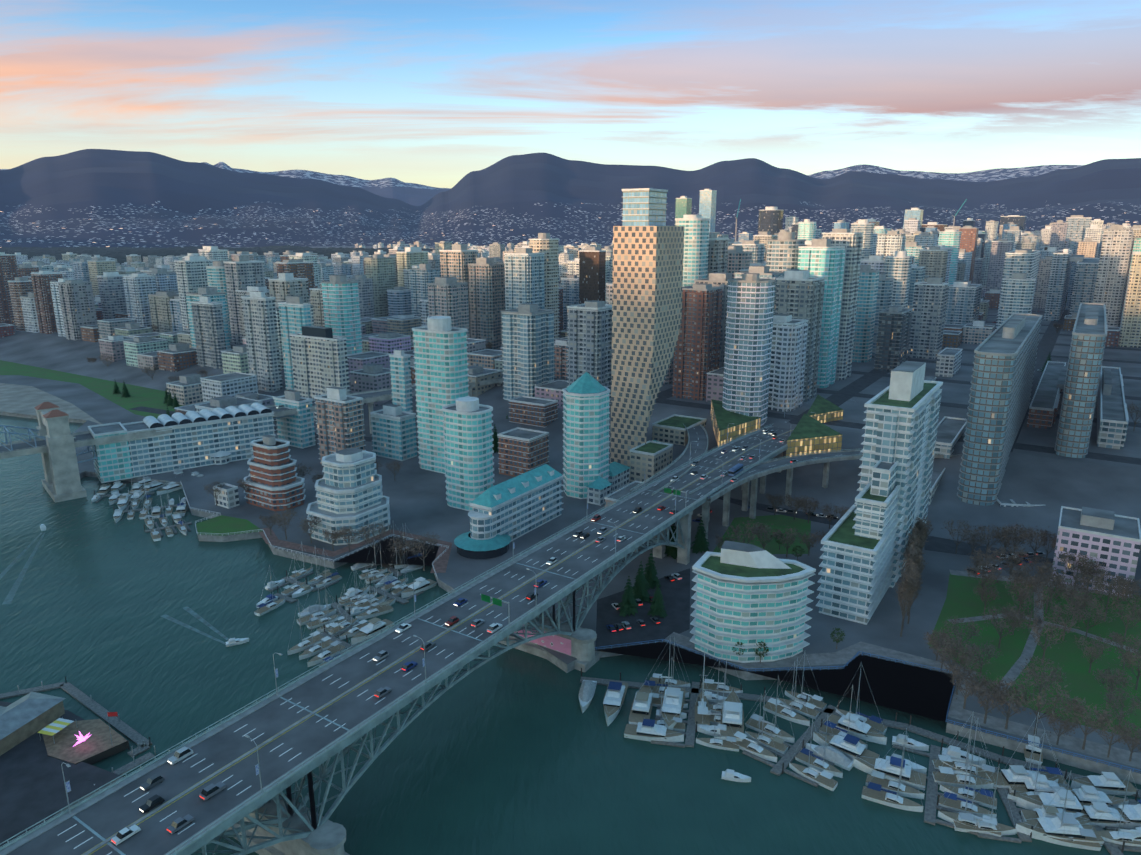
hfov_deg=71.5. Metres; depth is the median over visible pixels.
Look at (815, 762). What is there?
boat
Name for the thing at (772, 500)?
tree
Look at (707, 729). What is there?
boat
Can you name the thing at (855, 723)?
boat
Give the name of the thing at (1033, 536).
tree
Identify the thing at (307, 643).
boat
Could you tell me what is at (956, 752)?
boat
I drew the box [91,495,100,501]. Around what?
boat
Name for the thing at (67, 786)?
street lamp
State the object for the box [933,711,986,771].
boat
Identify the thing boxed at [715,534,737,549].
tree
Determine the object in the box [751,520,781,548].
tree
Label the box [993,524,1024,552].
tree
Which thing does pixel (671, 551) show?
tree
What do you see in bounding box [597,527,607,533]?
car
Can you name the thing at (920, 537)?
tree
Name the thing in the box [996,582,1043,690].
park path
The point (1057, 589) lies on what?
tree
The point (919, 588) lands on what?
tree
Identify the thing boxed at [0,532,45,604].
ferry wake
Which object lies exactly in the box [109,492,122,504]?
boat
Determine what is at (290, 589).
boat
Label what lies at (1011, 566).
tree
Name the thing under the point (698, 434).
howe street ramp
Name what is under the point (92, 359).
tree
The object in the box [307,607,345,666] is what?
boat
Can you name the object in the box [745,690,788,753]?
boat
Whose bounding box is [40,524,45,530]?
boat
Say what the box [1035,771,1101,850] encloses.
boat
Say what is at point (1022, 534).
tree
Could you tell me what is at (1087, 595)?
tree
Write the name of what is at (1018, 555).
tree
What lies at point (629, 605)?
tree
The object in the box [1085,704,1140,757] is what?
tree
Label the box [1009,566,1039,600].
tree
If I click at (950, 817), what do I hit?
boat
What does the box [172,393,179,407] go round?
tree
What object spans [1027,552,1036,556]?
car
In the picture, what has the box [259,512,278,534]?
tree
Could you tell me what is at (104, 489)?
boat
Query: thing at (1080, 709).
tree
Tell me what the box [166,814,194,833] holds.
car
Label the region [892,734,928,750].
boat
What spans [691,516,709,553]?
tree
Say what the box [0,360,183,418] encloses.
grass lawn
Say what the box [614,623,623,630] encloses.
car
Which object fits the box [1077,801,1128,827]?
boat
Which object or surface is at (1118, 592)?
tree
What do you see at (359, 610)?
boat
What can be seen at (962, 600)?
wainborn park lawn
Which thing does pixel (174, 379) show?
tree
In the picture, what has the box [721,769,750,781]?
boat
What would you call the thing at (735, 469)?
bus
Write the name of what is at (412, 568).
boat
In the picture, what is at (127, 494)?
boat
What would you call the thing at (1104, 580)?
tree
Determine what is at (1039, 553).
car
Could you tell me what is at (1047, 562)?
tree
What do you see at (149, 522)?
boat
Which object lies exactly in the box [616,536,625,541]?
car
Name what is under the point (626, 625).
car
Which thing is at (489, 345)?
tree
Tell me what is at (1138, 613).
tree
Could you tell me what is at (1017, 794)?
boat
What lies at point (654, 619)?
car
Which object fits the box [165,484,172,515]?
boat
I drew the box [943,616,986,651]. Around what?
tree
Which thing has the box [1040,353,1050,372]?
tree
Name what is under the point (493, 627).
car
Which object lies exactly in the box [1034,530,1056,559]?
tree
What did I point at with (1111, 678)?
tree
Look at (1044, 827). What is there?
boat
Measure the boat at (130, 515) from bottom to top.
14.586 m
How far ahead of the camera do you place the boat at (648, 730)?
213.47 m
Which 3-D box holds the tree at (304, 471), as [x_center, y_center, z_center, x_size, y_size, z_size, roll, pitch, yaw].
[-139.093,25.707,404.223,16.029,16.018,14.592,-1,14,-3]
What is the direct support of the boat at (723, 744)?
on the water
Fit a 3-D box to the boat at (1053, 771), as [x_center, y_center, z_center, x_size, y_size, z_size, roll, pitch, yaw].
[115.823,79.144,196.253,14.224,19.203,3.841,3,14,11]
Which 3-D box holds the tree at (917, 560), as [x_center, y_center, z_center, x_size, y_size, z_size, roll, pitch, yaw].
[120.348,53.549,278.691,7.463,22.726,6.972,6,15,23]
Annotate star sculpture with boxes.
[74,731,90,745]
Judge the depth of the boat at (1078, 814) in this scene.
184.96 m
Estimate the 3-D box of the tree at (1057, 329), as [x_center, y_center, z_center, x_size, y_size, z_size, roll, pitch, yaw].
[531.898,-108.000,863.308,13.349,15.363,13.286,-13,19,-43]
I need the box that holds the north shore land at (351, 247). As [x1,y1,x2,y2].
[181,246,603,247]
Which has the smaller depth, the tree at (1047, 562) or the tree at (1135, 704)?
the tree at (1135, 704)
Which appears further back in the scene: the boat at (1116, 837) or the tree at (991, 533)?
the tree at (991, 533)
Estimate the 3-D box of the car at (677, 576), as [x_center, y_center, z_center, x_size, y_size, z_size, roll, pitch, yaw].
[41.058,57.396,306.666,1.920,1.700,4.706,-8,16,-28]
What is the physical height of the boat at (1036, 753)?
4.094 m
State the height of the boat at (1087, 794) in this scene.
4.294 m
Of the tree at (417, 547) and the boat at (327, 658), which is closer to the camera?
the boat at (327, 658)
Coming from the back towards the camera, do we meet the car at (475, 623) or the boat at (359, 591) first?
the boat at (359, 591)
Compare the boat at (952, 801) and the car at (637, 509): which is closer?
the boat at (952, 801)
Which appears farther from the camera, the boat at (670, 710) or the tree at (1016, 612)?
the tree at (1016, 612)
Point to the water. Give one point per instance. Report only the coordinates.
(512, 752)
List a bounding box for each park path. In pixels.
[948,613,1136,652]
[949,569,1134,597]
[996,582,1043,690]
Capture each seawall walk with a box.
[259,528,451,572]
[664,632,1140,767]
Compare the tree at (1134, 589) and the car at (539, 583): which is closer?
the car at (539, 583)
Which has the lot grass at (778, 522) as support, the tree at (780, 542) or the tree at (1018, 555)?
the tree at (780, 542)
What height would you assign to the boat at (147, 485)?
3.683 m
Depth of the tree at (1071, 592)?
266.49 m
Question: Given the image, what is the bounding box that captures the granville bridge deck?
[0,423,793,854]
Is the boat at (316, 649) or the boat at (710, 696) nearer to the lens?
the boat at (710, 696)
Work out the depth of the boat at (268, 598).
292.12 m
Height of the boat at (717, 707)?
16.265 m
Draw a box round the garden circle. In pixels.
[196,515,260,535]
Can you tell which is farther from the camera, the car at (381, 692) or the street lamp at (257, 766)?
the car at (381, 692)
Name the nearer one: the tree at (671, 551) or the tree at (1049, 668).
the tree at (1049, 668)
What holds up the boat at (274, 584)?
on the water
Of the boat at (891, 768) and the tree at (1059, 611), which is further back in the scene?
the tree at (1059, 611)
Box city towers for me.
[190,189,1128,624]
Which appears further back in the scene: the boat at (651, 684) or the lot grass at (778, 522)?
the lot grass at (778, 522)
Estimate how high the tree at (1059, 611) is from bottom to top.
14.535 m
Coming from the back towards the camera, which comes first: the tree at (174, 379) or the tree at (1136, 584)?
the tree at (174, 379)
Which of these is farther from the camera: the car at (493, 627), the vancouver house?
the vancouver house
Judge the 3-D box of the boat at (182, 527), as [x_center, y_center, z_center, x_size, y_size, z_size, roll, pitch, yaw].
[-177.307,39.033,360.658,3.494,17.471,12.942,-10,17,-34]
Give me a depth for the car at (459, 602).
231.01 m
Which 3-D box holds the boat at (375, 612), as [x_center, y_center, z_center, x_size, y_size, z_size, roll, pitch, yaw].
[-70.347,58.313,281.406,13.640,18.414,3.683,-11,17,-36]
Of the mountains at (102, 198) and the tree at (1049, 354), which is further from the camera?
the mountains at (102, 198)
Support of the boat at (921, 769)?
on the water
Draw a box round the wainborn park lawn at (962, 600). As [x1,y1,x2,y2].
[928,574,1140,738]
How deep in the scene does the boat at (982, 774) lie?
199.23 m
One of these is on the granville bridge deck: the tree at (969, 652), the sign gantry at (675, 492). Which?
the sign gantry at (675, 492)
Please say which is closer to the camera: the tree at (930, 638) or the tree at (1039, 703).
the tree at (1039, 703)
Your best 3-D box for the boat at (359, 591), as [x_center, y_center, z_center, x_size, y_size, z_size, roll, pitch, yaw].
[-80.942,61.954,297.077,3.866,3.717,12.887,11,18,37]
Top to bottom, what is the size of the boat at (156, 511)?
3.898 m
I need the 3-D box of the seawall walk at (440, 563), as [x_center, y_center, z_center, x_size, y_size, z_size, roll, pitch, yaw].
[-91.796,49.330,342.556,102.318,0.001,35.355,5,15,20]
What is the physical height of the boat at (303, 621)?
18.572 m
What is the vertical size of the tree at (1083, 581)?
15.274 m
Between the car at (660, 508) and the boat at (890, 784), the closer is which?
the boat at (890, 784)
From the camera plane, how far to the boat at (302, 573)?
315.48 m
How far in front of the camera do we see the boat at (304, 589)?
299.33 m
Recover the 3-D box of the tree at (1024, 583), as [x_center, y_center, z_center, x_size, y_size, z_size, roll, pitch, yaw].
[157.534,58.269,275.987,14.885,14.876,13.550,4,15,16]
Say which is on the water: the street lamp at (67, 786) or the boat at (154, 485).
the boat at (154, 485)
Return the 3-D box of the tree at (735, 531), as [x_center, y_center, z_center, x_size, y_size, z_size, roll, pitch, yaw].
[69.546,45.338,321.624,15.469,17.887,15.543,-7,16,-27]
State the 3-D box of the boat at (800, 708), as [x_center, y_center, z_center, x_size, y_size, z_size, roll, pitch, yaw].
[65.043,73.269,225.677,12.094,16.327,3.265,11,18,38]
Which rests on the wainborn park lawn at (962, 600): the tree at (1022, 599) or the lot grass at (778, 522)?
the tree at (1022, 599)
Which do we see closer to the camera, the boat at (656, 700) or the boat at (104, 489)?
the boat at (656, 700)
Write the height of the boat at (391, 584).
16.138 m
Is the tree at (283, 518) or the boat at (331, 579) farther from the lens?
the tree at (283, 518)
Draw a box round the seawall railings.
[180,481,1140,772]
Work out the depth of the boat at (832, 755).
204.43 m
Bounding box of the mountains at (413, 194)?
[0,162,1083,205]
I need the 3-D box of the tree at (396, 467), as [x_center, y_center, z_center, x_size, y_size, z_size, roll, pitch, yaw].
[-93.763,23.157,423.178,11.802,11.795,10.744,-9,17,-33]
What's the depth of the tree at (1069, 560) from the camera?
293.32 m
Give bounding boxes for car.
[111,824,140,844]
[139,794,164,812]
[140,773,164,790]
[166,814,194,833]
[167,746,193,764]
[199,781,226,800]
[372,650,388,661]
[374,686,391,697]
[395,623,410,632]
[401,661,417,671]
[420,641,435,650]
[445,616,458,625]
[453,598,467,606]
[471,619,484,627]
[487,623,502,632]
[526,592,537,599]
[534,579,546,587]
[546,557,556,564]
[573,530,582,536]
[580,532,589,538]
[591,514,600,521]
[595,537,605,542]
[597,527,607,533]
[606,624,615,631]
[611,603,619,609]
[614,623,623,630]
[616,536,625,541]
[621,621,631,629]
[632,506,641,512]
[635,599,642,605]
[636,619,645,626]
[650,616,659,623]
[657,505,665,510]
[664,575,674,581]
[671,573,681,579]
[766,507,776,511]
[967,568,979,574]
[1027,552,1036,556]
[1035,551,1045,555]
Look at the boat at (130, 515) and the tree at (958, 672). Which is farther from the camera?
the boat at (130, 515)
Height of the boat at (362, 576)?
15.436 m
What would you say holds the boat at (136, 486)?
on the water
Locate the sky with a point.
(433, 93)
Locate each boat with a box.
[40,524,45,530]
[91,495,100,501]
[97,483,110,494]
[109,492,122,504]
[111,481,125,493]
[113,509,123,522]
[117,496,129,510]
[122,493,131,498]
[127,491,134,519]
[130,472,139,508]
[130,483,142,492]
[130,490,145,502]
[132,476,150,486]
[139,484,147,518]
[142,483,150,491]
[143,474,152,507]
[144,489,153,528]
[146,481,165,490]
[150,502,160,541]
[152,506,160,517]
[157,482,181,494]
[158,493,167,526]
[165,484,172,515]
[165,506,173,536]
[171,512,181,523]
[176,497,186,534]
[176,502,186,516]
[226,638,248,646]
[254,565,284,615]
[256,594,277,607]
[265,579,284,589]
[281,554,305,595]
[287,600,323,654]
[289,541,312,578]
[292,585,313,597]
[297,571,335,624]
[298,604,330,617]
[299,605,333,659]
[306,580,341,628]
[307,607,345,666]
[308,548,332,584]
[316,548,341,587]
[316,590,345,631]
[320,617,351,666]
[327,586,358,635]
[338,564,365,606]
[338,587,368,601]
[340,591,367,639]
[345,566,374,609]
[350,606,369,615]
[351,563,374,570]
[351,617,393,644]
[352,564,376,602]
[355,571,392,619]
[356,562,386,606]
[359,542,386,579]
[365,549,392,583]
[368,570,394,610]
[375,576,396,587]
[381,551,407,591]
[390,555,414,594]
[394,525,421,568]
[400,565,422,572]
[401,577,436,597]
[579,680,596,712]
[603,681,627,725]
[624,719,683,742]
[629,683,652,724]
[640,636,688,697]
[646,678,684,731]
[649,637,689,687]
[650,661,687,707]
[656,708,686,718]
[661,686,684,729]
[695,648,709,725]
[696,694,738,751]
[697,724,726,736]
[701,642,742,692]
[703,674,731,724]
[704,691,726,702]
[707,661,737,713]
[720,689,743,741]
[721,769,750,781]
[732,694,776,762]
[745,675,794,742]
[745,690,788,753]
[763,663,809,725]
[777,658,819,719]
[785,653,826,709]
[789,719,837,790]
[795,716,842,777]
[806,743,853,770]
[813,730,879,760]
[819,685,867,748]
[825,712,886,744]
[836,662,886,734]
[853,755,925,790]
[861,738,922,811]
[865,728,924,798]
[886,753,926,773]
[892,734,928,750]
[932,719,994,788]
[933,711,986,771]
[938,754,996,817]
[938,758,1000,836]
[939,737,996,808]
[942,713,995,779]
[942,745,985,765]
[952,764,1015,835]
[986,765,1058,789]
[1004,712,1066,785]
[1007,730,1065,801]
[1009,773,1074,795]
[1016,789,1090,814]
[1016,813,1103,845]
[1021,805,1089,824]
[1024,735,1042,764]
[1033,804,1083,817]
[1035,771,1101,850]
[1071,772,1136,795]
[1072,785,1128,808]
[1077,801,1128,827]
[1092,770,1140,846]
[1109,800,1140,828]
[1119,827,1140,840]
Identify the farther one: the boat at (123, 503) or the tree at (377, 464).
the tree at (377, 464)
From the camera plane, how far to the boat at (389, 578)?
307.58 m
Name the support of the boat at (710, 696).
on the water
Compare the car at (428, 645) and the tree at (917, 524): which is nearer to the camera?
the car at (428, 645)
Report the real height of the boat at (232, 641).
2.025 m
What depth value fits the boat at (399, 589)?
301.38 m
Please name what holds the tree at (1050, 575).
on the wainborn park lawn at (962, 600)
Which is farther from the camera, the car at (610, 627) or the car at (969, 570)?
the car at (969, 570)
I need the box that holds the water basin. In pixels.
[752,679,945,726]
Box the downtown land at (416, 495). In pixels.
[0,375,1140,784]
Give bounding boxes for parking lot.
[596,568,689,648]
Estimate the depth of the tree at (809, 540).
325.53 m
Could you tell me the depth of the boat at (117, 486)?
417.90 m
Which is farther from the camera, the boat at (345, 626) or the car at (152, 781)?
the boat at (345, 626)
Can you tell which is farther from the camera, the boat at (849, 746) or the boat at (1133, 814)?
the boat at (849, 746)
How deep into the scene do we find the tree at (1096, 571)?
292.55 m
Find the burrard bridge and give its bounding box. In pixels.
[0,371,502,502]
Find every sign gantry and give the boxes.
[480,594,509,625]
[663,488,686,507]
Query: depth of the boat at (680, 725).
218.20 m
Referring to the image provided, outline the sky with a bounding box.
[0,0,1140,187]
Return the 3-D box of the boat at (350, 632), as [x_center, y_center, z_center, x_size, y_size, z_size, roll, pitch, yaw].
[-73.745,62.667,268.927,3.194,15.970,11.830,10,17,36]
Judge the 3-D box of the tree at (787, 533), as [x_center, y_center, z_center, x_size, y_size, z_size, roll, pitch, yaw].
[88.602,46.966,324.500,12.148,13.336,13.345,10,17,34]
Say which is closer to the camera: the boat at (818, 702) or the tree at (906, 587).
the boat at (818, 702)
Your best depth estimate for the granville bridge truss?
180.61 m
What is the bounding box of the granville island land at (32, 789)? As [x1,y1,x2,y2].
[0,701,122,847]
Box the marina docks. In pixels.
[94,486,1140,854]
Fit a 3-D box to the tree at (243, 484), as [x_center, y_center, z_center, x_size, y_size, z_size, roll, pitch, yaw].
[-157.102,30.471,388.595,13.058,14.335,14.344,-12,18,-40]
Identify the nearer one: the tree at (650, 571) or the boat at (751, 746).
the boat at (751, 746)
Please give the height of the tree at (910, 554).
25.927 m
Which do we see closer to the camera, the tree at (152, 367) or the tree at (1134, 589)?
the tree at (1134, 589)
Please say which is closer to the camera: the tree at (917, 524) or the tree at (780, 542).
the tree at (917, 524)
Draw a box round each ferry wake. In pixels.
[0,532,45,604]
[161,606,231,646]
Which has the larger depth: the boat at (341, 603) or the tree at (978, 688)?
the boat at (341, 603)
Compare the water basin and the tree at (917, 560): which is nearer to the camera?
the water basin
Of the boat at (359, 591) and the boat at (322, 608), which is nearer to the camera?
the boat at (322, 608)
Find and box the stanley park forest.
[0,245,434,264]
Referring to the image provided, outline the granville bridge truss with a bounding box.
[194,520,684,854]
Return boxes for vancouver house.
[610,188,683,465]
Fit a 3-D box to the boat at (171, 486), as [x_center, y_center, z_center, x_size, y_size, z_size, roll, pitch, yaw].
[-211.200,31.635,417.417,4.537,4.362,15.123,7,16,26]
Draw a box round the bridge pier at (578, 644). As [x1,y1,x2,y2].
[498,615,599,671]
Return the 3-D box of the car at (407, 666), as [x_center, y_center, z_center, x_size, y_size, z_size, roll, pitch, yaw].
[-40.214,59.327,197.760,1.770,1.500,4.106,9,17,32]
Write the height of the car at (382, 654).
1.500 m
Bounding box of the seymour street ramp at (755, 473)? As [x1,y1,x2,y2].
[689,449,962,518]
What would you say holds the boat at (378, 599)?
on the water
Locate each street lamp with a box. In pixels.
[61,762,70,813]
[245,735,262,792]
[273,652,282,694]
[413,580,421,616]
[413,635,426,681]
[526,568,536,607]
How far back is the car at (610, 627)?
265.97 m
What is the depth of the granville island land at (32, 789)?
193.61 m
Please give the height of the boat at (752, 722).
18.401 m
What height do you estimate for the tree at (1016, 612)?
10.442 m
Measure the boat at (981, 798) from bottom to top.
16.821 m
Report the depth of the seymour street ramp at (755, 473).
374.15 m
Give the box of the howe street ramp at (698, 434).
[630,424,707,495]
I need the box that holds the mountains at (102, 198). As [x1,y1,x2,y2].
[0,149,1140,247]
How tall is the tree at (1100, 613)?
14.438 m
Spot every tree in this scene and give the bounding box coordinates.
[87,357,97,361]
[98,354,114,366]
[113,380,121,393]
[121,382,130,397]
[139,361,159,379]
[163,390,167,403]
[165,375,179,381]
[165,391,172,405]
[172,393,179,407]
[203,481,225,505]
[236,476,255,493]
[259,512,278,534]
[269,505,296,539]
[296,461,312,477]
[298,516,320,543]
[310,472,323,482]
[322,528,342,550]
[337,526,360,552]
[355,520,390,558]
[374,459,382,470]
[385,461,402,479]
[388,532,413,564]
[404,532,439,570]
[486,342,492,348]
[492,424,498,452]
[616,576,638,616]
[632,561,650,602]
[644,550,661,588]
[647,582,667,617]
[664,523,676,559]
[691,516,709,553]
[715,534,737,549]
[725,517,762,543]
[732,642,746,654]
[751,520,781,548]
[753,641,768,663]
[766,493,784,514]
[774,526,799,557]
[774,533,784,549]
[785,494,808,519]
[792,545,804,560]
[796,496,819,522]
[797,530,821,555]
[819,502,840,528]
[830,628,844,648]
[838,506,848,517]
[894,569,917,636]
[897,559,921,627]
[901,533,923,563]
[904,545,927,615]
[904,563,922,623]
[905,526,927,555]
[905,550,923,572]
[909,551,924,602]
[913,516,930,544]
[916,521,932,547]
[922,627,955,660]
[923,629,974,671]
[933,634,985,681]
[935,641,991,694]
[941,519,975,553]
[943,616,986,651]
[947,664,991,708]
[964,529,986,554]
[964,558,1005,599]
[964,672,1011,723]
[966,641,1003,673]
[967,543,1003,584]
[971,523,1007,554]
[973,585,1000,611]
[979,605,1028,647]
[982,676,1030,728]
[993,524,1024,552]
[994,543,1027,574]
[998,602,1026,633]
[1001,523,1032,552]
[1003,574,1043,609]
[1004,561,1032,587]
[1008,583,1055,624]
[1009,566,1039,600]
[1010,666,1084,734]
[1017,608,1079,663]
[1019,525,1055,559]
[1019,655,1065,698]
[1024,555,1055,576]
[1028,573,1073,613]
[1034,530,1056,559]
[1036,565,1067,601]
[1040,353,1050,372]
[1044,707,1080,744]
[1047,600,1089,640]
[1052,323,1064,334]
[1056,549,1103,590]
[1058,582,1099,622]
[1061,692,1119,749]
[1062,583,1096,614]
[1070,569,1108,608]
[1072,595,1112,637]
[1073,559,1110,587]
[1074,634,1113,672]
[1084,569,1135,620]
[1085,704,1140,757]
[1092,668,1134,702]
[1096,572,1130,596]
[1099,632,1140,668]
[1101,682,1140,728]
[1110,601,1140,637]
[1113,576,1140,599]
[1113,576,1140,619]
[1113,643,1140,689]
[1114,722,1140,761]
[1126,403,1140,430]
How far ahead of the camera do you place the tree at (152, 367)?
693.04 m
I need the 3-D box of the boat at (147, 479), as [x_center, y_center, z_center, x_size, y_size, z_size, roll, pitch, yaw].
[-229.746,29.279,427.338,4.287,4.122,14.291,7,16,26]
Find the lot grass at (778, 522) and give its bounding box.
[713,515,810,553]
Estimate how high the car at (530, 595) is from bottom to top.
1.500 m
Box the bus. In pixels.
[728,463,742,475]
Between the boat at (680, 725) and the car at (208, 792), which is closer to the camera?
the car at (208, 792)
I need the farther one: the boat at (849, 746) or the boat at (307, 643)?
the boat at (307, 643)
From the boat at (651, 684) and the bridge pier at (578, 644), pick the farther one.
the bridge pier at (578, 644)
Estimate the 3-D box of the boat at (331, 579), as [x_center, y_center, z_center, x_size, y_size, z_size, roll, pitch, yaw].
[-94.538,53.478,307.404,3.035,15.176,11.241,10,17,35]
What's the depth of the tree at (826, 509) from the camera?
356.01 m
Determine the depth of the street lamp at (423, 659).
189.81 m
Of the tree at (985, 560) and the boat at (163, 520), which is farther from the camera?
the boat at (163, 520)
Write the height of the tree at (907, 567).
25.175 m
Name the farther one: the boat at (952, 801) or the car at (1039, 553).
the car at (1039, 553)
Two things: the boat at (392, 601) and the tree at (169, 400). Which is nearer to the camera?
the boat at (392, 601)
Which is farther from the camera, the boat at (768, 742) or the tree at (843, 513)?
the tree at (843, 513)
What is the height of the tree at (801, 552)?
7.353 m
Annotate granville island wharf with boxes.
[0,676,155,791]
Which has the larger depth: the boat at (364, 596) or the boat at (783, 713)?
the boat at (364, 596)
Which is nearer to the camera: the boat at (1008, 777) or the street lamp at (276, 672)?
the street lamp at (276, 672)
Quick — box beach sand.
[0,383,100,423]
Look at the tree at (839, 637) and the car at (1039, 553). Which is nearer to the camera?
the tree at (839, 637)
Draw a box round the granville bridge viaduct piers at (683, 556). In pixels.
[635,452,782,564]
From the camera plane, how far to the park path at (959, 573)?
308.06 m
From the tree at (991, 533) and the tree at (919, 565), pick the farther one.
the tree at (991, 533)
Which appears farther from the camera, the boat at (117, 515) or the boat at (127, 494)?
the boat at (127, 494)
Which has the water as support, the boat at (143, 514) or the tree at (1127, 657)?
the boat at (143, 514)
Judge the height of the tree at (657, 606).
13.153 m
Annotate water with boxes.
[0,248,1140,854]
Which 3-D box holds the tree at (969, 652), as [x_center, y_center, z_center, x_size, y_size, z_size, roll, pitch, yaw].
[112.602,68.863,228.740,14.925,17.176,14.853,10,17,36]
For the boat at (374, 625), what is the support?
on the water
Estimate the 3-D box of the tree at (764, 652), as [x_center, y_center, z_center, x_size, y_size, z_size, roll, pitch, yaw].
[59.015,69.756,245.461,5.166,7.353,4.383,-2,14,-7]
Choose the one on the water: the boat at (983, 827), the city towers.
the boat at (983, 827)
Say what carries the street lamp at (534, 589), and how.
on the granville bridge deck
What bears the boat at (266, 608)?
on the water
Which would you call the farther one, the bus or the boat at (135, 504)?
the boat at (135, 504)
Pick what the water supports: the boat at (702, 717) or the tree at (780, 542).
the boat at (702, 717)
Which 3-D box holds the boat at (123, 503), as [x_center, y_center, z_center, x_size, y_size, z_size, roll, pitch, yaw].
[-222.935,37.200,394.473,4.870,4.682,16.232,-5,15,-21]
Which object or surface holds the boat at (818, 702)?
on the water
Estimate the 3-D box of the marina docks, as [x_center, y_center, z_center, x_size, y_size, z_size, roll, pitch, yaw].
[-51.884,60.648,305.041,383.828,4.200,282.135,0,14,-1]
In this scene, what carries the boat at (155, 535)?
on the water
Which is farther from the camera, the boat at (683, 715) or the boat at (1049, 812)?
the boat at (683, 715)
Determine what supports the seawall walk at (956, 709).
on the downtown land at (416, 495)
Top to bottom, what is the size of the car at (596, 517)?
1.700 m
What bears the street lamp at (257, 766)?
on the granville bridge deck
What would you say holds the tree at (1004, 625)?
on the wainborn park lawn at (962, 600)
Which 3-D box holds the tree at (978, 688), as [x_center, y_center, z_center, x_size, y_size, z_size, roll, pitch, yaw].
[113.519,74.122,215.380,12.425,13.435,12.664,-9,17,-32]
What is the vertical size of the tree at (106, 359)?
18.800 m
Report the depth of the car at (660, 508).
310.38 m
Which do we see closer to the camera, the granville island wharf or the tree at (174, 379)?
the granville island wharf
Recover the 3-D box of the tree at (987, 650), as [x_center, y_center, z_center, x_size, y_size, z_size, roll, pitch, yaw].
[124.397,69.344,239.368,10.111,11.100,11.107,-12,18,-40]
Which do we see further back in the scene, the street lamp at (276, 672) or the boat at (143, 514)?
the boat at (143, 514)
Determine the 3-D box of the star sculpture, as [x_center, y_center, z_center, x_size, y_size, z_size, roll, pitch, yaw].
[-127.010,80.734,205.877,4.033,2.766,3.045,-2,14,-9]
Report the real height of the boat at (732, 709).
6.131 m
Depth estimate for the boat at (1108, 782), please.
193.45 m
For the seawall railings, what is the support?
on the downtown land at (416, 495)
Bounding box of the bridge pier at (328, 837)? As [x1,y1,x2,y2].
[227,795,349,854]
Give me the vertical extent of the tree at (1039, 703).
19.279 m
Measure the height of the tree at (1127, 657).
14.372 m
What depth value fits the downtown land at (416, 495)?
315.36 m
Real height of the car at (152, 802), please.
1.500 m
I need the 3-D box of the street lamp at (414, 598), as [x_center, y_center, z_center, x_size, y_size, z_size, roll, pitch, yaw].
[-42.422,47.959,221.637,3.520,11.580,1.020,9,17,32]
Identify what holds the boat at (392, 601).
on the water
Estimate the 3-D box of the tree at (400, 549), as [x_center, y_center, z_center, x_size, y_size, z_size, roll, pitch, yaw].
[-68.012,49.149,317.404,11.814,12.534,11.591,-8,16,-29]
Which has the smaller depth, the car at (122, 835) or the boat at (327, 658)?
the car at (122, 835)
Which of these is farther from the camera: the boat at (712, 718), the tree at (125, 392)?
the tree at (125, 392)
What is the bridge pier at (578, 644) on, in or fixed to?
in the water
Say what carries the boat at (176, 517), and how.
on the water
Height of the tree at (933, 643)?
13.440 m
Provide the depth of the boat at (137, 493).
403.33 m
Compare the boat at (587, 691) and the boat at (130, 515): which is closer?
the boat at (587, 691)
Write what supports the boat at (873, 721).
on the water
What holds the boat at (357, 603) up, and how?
on the water
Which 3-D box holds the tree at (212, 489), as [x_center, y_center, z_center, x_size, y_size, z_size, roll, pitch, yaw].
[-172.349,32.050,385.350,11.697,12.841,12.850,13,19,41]
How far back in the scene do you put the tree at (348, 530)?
328.36 m
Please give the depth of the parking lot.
275.48 m
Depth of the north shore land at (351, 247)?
6081.07 m
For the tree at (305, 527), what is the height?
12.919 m
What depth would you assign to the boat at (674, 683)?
238.75 m
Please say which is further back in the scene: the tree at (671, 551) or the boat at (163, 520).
the boat at (163, 520)
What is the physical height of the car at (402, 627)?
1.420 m
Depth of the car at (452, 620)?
219.69 m
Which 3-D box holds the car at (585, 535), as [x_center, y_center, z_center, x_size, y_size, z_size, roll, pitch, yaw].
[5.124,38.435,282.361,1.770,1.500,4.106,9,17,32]
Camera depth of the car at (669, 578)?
304.25 m
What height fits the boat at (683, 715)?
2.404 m

